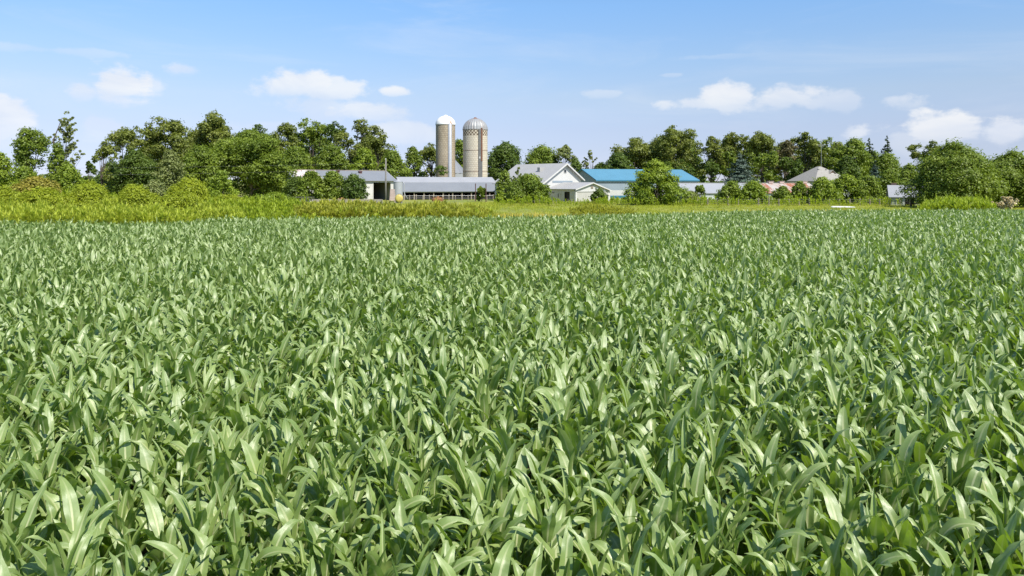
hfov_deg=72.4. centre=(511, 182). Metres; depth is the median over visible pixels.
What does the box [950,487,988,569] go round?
maize plant
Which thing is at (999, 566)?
maize plant
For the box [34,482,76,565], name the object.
maize plant
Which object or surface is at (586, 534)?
maize plant
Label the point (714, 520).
maize plant
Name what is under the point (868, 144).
fir tree
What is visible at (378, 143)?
leafy tree
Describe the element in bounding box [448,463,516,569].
maize plant
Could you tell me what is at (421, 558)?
maize plant
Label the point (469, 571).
maize plant
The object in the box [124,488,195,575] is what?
maize plant
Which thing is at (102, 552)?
maize plant
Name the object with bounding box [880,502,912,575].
maize plant
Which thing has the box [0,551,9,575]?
maize plant
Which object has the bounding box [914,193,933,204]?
shrub
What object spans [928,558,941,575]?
maize plant
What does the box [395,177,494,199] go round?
cattle shed
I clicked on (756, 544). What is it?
maize plant
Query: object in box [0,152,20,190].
leafy tree
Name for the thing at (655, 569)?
maize plant
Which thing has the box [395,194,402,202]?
tank
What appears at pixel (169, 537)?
maize plant
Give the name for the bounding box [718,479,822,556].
maize plant
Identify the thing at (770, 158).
leafy tree
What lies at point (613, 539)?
maize plant
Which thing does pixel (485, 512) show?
maize plant
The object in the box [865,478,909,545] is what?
maize plant
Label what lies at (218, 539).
maize plant
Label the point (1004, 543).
maize plant
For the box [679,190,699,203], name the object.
shrub
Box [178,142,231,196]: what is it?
leafy tree
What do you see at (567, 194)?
dark doorway
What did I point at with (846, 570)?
maize plant
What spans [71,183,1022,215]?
ground
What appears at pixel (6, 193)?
shrub
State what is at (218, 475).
maize plant
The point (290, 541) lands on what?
maize plant
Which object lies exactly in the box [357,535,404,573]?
maize plant
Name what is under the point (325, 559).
maize plant
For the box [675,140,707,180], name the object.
leafy tree
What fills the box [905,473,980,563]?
maize plant
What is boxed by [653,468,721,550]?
maize plant
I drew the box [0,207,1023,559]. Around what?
maize field
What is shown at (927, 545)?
maize plant
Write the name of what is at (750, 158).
leafy tree
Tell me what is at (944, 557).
maize plant
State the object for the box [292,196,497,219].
brown stemmed weeds
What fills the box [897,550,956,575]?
maize plant
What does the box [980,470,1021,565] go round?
maize plant
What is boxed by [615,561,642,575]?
maize plant
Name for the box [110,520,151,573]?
maize plant
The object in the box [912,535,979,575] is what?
maize plant
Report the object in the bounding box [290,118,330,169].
leafy tree
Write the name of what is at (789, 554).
maize plant
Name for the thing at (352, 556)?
maize plant
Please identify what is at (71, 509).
maize plant
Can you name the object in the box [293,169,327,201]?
shrub
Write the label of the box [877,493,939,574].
maize plant
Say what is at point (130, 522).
maize plant
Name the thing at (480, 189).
shrub
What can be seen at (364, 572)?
maize plant
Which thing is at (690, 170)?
leafy tree
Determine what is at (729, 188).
shrub
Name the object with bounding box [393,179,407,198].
feed bin
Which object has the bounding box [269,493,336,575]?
maize plant
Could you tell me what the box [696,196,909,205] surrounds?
wire fence
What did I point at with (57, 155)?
leafy tree
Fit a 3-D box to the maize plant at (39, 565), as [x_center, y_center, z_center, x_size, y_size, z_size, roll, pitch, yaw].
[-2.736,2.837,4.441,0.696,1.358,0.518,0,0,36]
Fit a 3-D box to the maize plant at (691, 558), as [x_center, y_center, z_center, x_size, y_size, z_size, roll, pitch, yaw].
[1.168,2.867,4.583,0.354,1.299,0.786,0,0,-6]
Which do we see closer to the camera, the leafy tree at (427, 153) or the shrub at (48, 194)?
the shrub at (48, 194)
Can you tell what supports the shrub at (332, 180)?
on the ground at (458, 201)
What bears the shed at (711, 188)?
on the ground at (458, 201)
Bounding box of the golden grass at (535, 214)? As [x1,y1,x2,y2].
[494,208,846,218]
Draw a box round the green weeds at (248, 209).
[17,188,297,219]
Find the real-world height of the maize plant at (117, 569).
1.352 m
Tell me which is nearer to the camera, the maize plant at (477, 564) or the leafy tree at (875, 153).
the maize plant at (477, 564)
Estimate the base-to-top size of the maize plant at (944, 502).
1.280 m
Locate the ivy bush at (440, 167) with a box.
[434,165,448,175]
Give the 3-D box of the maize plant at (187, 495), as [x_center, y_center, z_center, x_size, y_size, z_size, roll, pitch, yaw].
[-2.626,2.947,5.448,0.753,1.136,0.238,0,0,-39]
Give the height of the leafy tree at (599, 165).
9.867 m
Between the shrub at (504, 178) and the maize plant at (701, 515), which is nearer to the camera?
the maize plant at (701, 515)
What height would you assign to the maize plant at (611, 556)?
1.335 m
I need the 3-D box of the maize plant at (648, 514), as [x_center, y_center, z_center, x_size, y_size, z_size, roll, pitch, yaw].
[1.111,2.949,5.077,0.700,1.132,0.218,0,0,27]
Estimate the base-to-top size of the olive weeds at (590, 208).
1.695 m
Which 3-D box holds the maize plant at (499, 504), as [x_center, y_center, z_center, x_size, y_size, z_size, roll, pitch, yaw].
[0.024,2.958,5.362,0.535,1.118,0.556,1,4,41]
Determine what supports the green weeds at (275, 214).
on the ground at (458, 201)
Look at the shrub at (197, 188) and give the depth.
59.49 m
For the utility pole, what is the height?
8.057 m
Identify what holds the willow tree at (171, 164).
on the ground at (458, 201)
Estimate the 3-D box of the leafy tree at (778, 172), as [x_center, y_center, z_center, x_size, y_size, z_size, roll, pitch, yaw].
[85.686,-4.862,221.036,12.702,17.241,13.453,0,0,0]
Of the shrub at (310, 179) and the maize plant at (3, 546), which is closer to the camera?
the maize plant at (3, 546)
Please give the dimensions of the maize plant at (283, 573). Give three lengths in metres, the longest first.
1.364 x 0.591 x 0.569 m
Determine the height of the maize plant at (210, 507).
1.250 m
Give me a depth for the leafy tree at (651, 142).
216.71 m
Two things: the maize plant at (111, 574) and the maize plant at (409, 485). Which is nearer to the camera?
the maize plant at (111, 574)
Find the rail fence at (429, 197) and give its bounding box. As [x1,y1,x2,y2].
[403,194,493,200]
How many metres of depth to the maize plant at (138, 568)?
4.48 m
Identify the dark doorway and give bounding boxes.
[565,192,569,200]
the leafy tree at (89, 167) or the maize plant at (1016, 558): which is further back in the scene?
the leafy tree at (89, 167)
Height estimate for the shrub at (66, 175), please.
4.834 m
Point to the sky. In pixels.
(583, 75)
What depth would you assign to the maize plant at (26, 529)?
4.89 m
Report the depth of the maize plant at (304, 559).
4.69 m
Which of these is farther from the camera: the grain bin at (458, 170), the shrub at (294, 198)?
the grain bin at (458, 170)
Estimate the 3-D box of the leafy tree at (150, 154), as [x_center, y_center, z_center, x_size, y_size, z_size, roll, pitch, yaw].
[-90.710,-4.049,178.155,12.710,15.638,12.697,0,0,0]
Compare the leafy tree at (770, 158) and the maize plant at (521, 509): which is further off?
the leafy tree at (770, 158)
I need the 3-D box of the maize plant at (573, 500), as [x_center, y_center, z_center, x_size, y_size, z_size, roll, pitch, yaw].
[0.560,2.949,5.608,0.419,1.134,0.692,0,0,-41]
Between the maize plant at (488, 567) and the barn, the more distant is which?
the barn
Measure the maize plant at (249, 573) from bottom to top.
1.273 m
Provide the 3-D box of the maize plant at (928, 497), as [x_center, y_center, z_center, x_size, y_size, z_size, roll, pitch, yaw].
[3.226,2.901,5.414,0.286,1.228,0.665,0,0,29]
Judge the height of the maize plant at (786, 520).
1.240 m
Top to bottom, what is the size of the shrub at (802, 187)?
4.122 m
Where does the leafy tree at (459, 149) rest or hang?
on the ground at (458, 201)
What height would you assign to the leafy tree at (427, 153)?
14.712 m
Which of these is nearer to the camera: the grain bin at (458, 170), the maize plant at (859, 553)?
the maize plant at (859, 553)
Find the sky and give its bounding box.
[0,0,1023,180]
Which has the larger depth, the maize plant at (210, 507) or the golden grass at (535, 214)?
the golden grass at (535, 214)
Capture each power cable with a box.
[37,163,366,168]
[40,169,369,175]
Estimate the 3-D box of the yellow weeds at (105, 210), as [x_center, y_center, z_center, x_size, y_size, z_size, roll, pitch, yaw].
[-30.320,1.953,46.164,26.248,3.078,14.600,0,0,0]
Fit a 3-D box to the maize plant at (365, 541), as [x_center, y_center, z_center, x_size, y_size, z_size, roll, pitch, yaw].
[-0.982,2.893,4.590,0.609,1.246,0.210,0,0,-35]
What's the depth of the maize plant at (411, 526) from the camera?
4.91 m
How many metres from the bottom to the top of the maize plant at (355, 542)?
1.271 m
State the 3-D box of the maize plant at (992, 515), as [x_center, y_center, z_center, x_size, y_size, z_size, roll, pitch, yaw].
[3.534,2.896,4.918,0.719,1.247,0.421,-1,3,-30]
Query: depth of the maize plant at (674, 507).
5.13 m
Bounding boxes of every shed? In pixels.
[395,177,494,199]
[577,169,699,197]
[676,181,811,198]
[886,183,918,204]
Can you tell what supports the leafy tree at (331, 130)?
on the ground at (458, 201)
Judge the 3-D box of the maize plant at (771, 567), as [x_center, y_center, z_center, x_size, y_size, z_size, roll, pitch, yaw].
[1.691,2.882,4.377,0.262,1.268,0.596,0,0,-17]
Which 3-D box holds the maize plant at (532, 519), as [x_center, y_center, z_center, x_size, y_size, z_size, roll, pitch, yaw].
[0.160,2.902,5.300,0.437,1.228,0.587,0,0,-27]
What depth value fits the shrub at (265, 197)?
69.64 m
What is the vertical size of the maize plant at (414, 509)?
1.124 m
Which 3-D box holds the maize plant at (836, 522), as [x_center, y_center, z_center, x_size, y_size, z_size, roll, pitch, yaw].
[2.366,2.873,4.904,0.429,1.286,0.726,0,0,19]
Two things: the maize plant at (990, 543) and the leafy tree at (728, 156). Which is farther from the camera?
the leafy tree at (728, 156)
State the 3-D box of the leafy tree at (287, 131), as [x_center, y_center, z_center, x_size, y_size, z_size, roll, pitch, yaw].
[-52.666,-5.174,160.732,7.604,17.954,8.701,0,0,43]
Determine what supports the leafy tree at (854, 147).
on the ground at (458, 201)
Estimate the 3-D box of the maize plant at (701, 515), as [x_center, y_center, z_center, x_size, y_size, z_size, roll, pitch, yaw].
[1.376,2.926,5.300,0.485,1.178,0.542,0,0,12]
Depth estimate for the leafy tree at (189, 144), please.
180.07 m
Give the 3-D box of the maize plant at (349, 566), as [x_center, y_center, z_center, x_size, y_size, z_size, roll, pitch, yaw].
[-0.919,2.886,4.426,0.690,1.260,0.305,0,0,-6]
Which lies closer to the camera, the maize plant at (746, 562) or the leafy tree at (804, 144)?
the maize plant at (746, 562)
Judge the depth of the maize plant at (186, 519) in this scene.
5.05 m
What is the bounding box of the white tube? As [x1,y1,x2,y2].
[831,206,855,207]
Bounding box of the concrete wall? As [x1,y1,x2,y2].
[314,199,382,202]
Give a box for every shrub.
[0,184,18,202]
[9,174,63,193]
[12,186,66,208]
[53,163,86,194]
[62,183,117,207]
[72,179,106,192]
[111,183,162,208]
[117,184,137,196]
[143,179,165,197]
[159,189,205,210]
[164,175,212,202]
[207,170,239,198]
[213,193,248,204]
[247,193,278,202]
[264,191,285,199]
[277,196,301,201]
[282,175,309,201]
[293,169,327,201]
[316,169,345,198]
[338,173,369,198]
[476,186,486,201]
[492,192,507,201]
[495,169,511,198]
[505,172,554,203]
[510,167,521,181]
[588,187,608,201]
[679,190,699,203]
[694,184,706,202]
[713,180,741,203]
[734,180,772,203]
[771,186,794,203]
[791,181,808,203]
[804,176,842,203]
[834,174,865,202]
[848,173,885,203]
[876,169,906,198]
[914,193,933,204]
[991,196,1018,209]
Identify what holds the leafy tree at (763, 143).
on the ground at (458, 201)
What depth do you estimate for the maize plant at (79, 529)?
4.65 m
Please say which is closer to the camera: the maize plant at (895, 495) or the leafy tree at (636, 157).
the maize plant at (895, 495)
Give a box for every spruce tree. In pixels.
[718,152,760,182]
[870,161,880,180]
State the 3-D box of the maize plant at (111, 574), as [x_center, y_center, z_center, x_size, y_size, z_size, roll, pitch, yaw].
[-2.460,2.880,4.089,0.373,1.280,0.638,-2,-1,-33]
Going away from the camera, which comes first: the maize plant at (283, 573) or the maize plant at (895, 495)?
the maize plant at (283, 573)
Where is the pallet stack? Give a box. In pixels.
[389,189,394,201]
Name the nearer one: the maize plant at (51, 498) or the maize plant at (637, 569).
the maize plant at (637, 569)
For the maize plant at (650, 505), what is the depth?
5.62 m
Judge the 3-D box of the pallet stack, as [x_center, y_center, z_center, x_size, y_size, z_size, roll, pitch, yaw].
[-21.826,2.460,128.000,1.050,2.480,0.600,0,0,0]
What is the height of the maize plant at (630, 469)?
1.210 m
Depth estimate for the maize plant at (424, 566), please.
4.02 m
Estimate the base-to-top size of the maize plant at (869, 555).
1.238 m
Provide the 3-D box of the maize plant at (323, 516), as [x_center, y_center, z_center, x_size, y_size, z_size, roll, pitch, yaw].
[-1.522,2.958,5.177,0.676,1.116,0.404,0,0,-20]
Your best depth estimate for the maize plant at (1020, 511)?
4.82 m
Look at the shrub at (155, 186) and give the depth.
61.61 m
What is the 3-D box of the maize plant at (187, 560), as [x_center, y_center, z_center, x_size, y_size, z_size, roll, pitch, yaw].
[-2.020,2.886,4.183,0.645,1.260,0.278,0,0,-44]
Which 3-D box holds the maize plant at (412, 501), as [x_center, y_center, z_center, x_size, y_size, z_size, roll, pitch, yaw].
[-0.862,2.879,5.257,0.764,1.274,0.332,0,0,-10]
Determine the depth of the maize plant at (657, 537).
4.72 m
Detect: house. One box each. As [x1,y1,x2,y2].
[492,163,584,197]
[787,166,849,196]
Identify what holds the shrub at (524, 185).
on the ground at (458, 201)
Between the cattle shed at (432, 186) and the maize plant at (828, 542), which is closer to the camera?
the maize plant at (828, 542)
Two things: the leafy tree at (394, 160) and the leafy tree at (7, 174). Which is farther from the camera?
the leafy tree at (394, 160)
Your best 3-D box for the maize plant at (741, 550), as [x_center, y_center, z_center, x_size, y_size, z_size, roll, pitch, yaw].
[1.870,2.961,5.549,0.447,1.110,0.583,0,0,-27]
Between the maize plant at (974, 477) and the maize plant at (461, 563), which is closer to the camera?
the maize plant at (461, 563)
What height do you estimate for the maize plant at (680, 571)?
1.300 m
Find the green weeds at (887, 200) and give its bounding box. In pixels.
[494,193,915,206]
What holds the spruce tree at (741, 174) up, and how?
on the ground at (458, 201)
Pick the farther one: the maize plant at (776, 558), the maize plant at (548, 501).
the maize plant at (548, 501)
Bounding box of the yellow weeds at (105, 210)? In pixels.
[0,188,244,224]
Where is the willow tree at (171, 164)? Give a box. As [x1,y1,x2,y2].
[150,149,185,191]
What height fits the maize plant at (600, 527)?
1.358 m
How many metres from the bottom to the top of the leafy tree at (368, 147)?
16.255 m
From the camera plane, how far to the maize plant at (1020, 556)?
4.70 m
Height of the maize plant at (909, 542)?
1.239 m
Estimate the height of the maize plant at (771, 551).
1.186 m
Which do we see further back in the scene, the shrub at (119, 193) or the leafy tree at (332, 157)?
the leafy tree at (332, 157)
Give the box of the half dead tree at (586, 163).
[581,150,597,168]
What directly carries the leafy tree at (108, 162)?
on the ground at (458, 201)
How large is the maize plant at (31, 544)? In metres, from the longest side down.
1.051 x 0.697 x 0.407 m
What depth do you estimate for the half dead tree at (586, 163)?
196.04 m
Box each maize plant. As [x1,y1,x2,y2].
[0,459,20,514]
[0,468,27,533]
[0,476,52,563]
[0,498,42,535]
[0,507,61,546]
[0,525,46,574]
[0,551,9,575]
[1,531,68,575]
[2,534,25,569]
[3,486,25,544]
[8,558,78,575]
[8,562,62,575]
[11,526,46,557]
[20,522,94,575]
[23,542,102,567]
[25,499,109,575]
[33,499,62,545]
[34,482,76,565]
[40,476,118,560]
[45,509,132,565]
[46,527,108,575]
[53,519,111,568]
[54,482,98,517]
[54,522,124,575]
[85,543,112,575]
[87,490,111,574]
[91,456,155,544]
[92,534,159,575]
[97,558,118,575]
[100,490,144,573]
[105,508,169,575]
[109,546,172,575]
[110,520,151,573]
[113,477,148,547]
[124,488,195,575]
[132,554,171,575]
[133,477,179,570]
[139,482,210,535]
[142,535,212,575]
[147,551,193,575]
[156,514,188,573]
[163,570,192,575]
[164,520,226,569]
[166,487,231,575]
[166,531,193,569]
[169,550,185,575]
[172,516,229,575]
[174,463,253,554]
[176,500,252,574]
[182,493,231,545]
[185,527,264,575]
[195,467,251,553]
[200,541,295,570]
[210,522,249,575]
[213,564,254,575]
[220,494,243,554]
[224,519,304,575]
[225,495,244,563]
[238,469,283,575]
[238,510,276,574]
[238,542,266,575]
[242,516,279,575]
[254,467,355,575]
[265,490,346,570]
[267,517,347,575]
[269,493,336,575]
[276,513,366,575]
[280,570,288,575]
[286,518,352,575]
[297,533,341,575]
[299,486,359,572]
[299,527,368,575]
[306,556,315,575]
[314,499,388,575]
[318,523,395,574]
[327,478,387,570]
[333,548,413,575]
[338,561,398,575]
[354,485,446,561]
[356,467,403,552]
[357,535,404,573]
[358,566,395,575]
[359,548,434,575]
[364,513,430,575]
[369,492,434,557]
[374,495,420,571]
[375,468,447,558]
[384,511,474,561]
[385,470,460,550]
[398,534,455,575]
[403,521,467,566]
[406,535,434,575]
[408,556,481,571]
[419,500,512,575]
[421,516,493,575]
[430,559,457,575]
[432,489,492,575]
[433,552,460,575]
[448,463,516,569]
[448,473,498,572]
[458,493,528,575]
[458,558,472,575]
[461,535,494,575]
[465,482,538,575]
[471,497,543,575]
[479,501,513,575]
[479,529,540,575]
[491,493,530,571]
[492,540,513,575]
[506,512,595,575]
[509,522,559,575]
[510,476,542,546]
[511,541,542,575]
[514,499,557,556]
[523,467,604,570]
[531,504,590,575]
[532,471,591,552]
[536,473,613,547]
[556,534,601,575]
[559,516,588,575]
[566,527,643,575]
[572,522,603,568]
[573,474,639,570]
[580,465,641,541]
[584,486,672,564]
[584,510,657,575]
[589,467,644,537]
[590,538,652,575]
[604,510,664,572]
[612,477,672,556]
[614,545,649,575]
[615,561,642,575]
[617,563,620,575]
[632,490,670,562]
[635,505,684,555]
[644,516,672,575]
[644,528,713,575]
[644,551,696,575]
[647,468,709,561]
[649,523,689,575]
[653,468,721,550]
[663,560,686,575]
[664,506,701,562]
[665,523,706,575]
[671,509,742,575]
[680,464,759,575]
[684,517,757,574]
[689,490,722,575]
[691,518,760,575]
[692,497,776,575]
[712,531,795,575]
[714,564,730,575]
[716,483,773,567]
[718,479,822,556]
[726,561,772,575]
[730,478,823,557]
[733,481,819,566]
[736,533,819,575]
[744,552,824,575]
[747,528,810,575]
[757,504,826,575]
[767,509,846,575]
[768,483,832,575]
[786,535,817,571]
[787,560,827,575]
[800,491,833,550]
[801,556,824,575]
[803,503,872,574]
[813,477,868,575]
[813,556,881,575]
[814,523,849,575]
[821,556,830,575]
[838,492,870,531]
[840,503,912,575]
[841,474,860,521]
[842,487,884,575]
[843,547,916,575]
[847,529,892,575]
[848,496,885,559]
[863,559,877,575]
[864,484,920,548]
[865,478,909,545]
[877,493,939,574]
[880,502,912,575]
[880,526,950,575]
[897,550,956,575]
[898,502,989,574]
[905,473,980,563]
[907,493,966,575]
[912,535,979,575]
[913,494,947,544]
[919,477,964,560]
[920,486,950,560]
[921,461,989,569]
[924,536,992,575]
[925,454,990,550]
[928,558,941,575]
[938,530,1023,575]
[939,486,996,571]
[945,564,987,575]
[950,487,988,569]
[966,486,1020,534]
[974,509,1020,569]
[977,511,1023,574]
[978,499,1023,574]
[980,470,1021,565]
[981,457,1023,506]
[982,535,1015,575]
[993,509,1023,575]
[995,505,1023,563]
[1000,506,1023,560]
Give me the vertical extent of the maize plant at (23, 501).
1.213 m
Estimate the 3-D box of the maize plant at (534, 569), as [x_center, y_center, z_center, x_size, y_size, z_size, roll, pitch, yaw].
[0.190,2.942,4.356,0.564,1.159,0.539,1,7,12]
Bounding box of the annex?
[549,182,611,201]
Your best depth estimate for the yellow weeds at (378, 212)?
51.05 m
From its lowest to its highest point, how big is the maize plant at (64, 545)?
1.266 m
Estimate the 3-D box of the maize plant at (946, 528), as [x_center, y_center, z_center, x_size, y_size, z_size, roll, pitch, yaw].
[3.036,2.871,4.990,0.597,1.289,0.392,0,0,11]
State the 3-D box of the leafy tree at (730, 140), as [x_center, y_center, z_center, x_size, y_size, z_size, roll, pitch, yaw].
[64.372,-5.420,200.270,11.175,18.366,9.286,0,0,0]
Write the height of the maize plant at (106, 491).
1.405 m
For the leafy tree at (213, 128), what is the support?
on the ground at (458, 201)
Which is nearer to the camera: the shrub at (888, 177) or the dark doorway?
the shrub at (888, 177)
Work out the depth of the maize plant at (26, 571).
4.49 m
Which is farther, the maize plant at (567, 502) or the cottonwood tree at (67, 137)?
the cottonwood tree at (67, 137)
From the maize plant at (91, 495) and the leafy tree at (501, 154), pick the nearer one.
the maize plant at (91, 495)
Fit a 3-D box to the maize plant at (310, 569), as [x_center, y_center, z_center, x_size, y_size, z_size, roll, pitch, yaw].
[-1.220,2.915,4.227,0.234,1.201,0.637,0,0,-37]
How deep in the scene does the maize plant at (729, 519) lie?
5.24 m
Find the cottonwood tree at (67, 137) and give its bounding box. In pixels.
[48,111,85,176]
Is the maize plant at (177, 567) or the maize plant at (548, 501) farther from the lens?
the maize plant at (548, 501)
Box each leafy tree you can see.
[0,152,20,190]
[9,126,51,170]
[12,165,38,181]
[45,142,70,181]
[81,161,97,181]
[90,141,117,185]
[90,160,118,193]
[104,125,151,172]
[105,147,163,194]
[136,142,173,175]
[138,116,193,183]
[171,130,203,180]
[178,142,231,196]
[187,110,249,181]
[209,128,301,197]
[235,124,267,197]
[255,161,291,195]
[270,122,299,153]
[282,145,316,169]
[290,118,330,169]
[304,135,338,169]
[314,144,350,169]
[317,121,346,169]
[332,117,373,163]
[345,142,382,169]
[346,147,379,169]
[362,125,406,168]
[377,150,412,177]
[402,146,424,176]
[418,143,435,176]
[455,139,462,167]
[488,140,521,180]
[521,142,559,163]
[554,144,576,163]
[570,158,582,171]
[593,162,604,168]
[598,152,634,168]
[607,136,661,168]
[622,158,693,204]
[640,125,706,182]
[645,138,671,168]
[665,159,695,175]
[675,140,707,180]
[700,159,719,182]
[701,136,726,182]
[708,138,745,178]
[718,151,736,178]
[721,131,756,178]
[741,139,776,180]
[744,130,778,182]
[754,151,782,182]
[774,140,798,181]
[774,141,799,182]
[777,156,804,182]
[790,131,828,172]
[800,139,826,170]
[808,137,835,169]
[824,137,873,194]
[824,141,844,162]
[832,155,862,179]
[859,150,880,175]
[867,151,901,190]
[894,137,1015,206]
[895,163,917,184]
[905,140,940,174]
[989,146,1023,207]
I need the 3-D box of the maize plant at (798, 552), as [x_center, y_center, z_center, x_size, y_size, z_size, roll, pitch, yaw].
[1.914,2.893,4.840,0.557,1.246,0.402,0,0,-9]
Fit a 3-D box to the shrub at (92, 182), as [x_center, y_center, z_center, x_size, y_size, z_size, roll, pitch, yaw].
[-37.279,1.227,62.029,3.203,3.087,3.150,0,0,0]
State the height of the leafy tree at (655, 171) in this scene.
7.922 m
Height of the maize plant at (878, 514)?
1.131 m
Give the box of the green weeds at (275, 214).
[215,193,318,219]
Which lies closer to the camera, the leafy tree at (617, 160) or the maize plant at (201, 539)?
the maize plant at (201, 539)
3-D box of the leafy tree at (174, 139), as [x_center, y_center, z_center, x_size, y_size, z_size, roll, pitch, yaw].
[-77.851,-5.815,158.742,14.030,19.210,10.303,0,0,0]
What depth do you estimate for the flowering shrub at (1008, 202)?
65.90 m
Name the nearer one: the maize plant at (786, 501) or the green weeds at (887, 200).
the maize plant at (786, 501)
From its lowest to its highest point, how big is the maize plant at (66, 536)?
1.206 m
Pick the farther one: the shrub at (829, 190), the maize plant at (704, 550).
the shrub at (829, 190)
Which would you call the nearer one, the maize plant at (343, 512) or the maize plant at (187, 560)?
the maize plant at (187, 560)
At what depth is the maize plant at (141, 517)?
5.52 m
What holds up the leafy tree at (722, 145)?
on the ground at (458, 201)
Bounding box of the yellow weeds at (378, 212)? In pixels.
[296,203,493,219]
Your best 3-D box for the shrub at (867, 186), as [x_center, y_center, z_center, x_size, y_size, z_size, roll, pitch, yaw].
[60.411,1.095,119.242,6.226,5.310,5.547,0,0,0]
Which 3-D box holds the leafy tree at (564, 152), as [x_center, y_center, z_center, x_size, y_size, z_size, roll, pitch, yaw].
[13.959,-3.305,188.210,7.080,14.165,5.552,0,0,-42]
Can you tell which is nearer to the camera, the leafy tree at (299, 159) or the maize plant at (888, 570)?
the maize plant at (888, 570)
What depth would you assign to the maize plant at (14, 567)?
4.44 m
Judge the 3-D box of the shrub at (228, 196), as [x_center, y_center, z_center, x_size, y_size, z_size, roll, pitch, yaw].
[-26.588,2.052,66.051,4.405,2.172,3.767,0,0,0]
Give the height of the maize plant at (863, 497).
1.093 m
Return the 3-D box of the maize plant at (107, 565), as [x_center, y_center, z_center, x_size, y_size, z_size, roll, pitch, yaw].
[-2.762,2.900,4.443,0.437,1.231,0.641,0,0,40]
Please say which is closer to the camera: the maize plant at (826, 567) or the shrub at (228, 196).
the maize plant at (826, 567)
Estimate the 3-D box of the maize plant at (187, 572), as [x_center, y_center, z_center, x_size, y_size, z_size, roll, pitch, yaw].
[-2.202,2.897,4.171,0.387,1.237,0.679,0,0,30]
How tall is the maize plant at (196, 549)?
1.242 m
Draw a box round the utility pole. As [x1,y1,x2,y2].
[384,158,386,200]
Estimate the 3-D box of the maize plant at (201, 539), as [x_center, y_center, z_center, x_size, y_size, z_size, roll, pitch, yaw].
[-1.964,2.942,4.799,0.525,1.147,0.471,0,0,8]
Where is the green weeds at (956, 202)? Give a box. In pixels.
[916,192,996,210]
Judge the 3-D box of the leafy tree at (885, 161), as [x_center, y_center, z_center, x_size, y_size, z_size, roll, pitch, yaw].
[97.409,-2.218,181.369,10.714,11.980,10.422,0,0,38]
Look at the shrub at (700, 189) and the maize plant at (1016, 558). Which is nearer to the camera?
the maize plant at (1016, 558)
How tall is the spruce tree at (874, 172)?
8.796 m
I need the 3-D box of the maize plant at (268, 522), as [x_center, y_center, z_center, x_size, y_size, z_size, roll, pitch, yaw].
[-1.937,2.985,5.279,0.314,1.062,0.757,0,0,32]
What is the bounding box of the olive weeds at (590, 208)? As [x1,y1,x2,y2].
[569,200,638,215]
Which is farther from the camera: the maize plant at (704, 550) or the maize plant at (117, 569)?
the maize plant at (704, 550)
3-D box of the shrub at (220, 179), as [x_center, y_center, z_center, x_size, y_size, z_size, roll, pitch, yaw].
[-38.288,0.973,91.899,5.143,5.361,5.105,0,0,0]
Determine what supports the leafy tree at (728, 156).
on the ground at (458, 201)
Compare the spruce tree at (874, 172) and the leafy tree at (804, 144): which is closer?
the spruce tree at (874, 172)
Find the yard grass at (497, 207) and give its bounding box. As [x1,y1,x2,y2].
[367,201,502,218]
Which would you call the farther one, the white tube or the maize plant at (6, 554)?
the white tube
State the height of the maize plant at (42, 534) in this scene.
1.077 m
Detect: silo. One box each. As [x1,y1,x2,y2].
[435,115,455,176]
[462,117,487,176]
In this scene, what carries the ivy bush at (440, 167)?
attached to the silo at (445, 140)
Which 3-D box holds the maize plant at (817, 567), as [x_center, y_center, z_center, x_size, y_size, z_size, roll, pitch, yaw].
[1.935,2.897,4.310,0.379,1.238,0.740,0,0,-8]
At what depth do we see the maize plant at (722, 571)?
4.19 m
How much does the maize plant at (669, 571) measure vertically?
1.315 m
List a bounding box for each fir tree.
[864,138,876,175]
[880,136,892,155]
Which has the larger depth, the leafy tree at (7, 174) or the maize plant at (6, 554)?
the leafy tree at (7, 174)
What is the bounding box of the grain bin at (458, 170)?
[455,160,462,176]
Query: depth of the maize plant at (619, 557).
4.61 m
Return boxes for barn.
[283,170,395,201]
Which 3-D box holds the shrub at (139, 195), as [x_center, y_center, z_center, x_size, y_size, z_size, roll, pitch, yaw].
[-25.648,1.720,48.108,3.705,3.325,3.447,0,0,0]
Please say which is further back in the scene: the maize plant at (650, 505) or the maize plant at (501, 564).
the maize plant at (650, 505)
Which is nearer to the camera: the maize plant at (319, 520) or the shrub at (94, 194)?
the maize plant at (319, 520)
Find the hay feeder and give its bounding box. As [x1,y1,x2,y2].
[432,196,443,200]
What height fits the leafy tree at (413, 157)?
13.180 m
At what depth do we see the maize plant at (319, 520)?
5.20 m
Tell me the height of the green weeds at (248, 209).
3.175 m
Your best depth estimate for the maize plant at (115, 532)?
5.09 m
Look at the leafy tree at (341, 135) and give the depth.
163.03 m
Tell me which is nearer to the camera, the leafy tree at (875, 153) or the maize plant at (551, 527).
the maize plant at (551, 527)
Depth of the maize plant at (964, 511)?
5.03 m
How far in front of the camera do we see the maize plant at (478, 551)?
4.74 m
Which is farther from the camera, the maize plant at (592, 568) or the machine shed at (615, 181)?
the machine shed at (615, 181)
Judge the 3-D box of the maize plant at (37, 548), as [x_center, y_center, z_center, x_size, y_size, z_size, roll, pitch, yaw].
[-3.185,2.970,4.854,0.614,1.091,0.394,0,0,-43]
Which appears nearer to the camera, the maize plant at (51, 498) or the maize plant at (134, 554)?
the maize plant at (134, 554)
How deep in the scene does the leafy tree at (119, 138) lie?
149.40 m

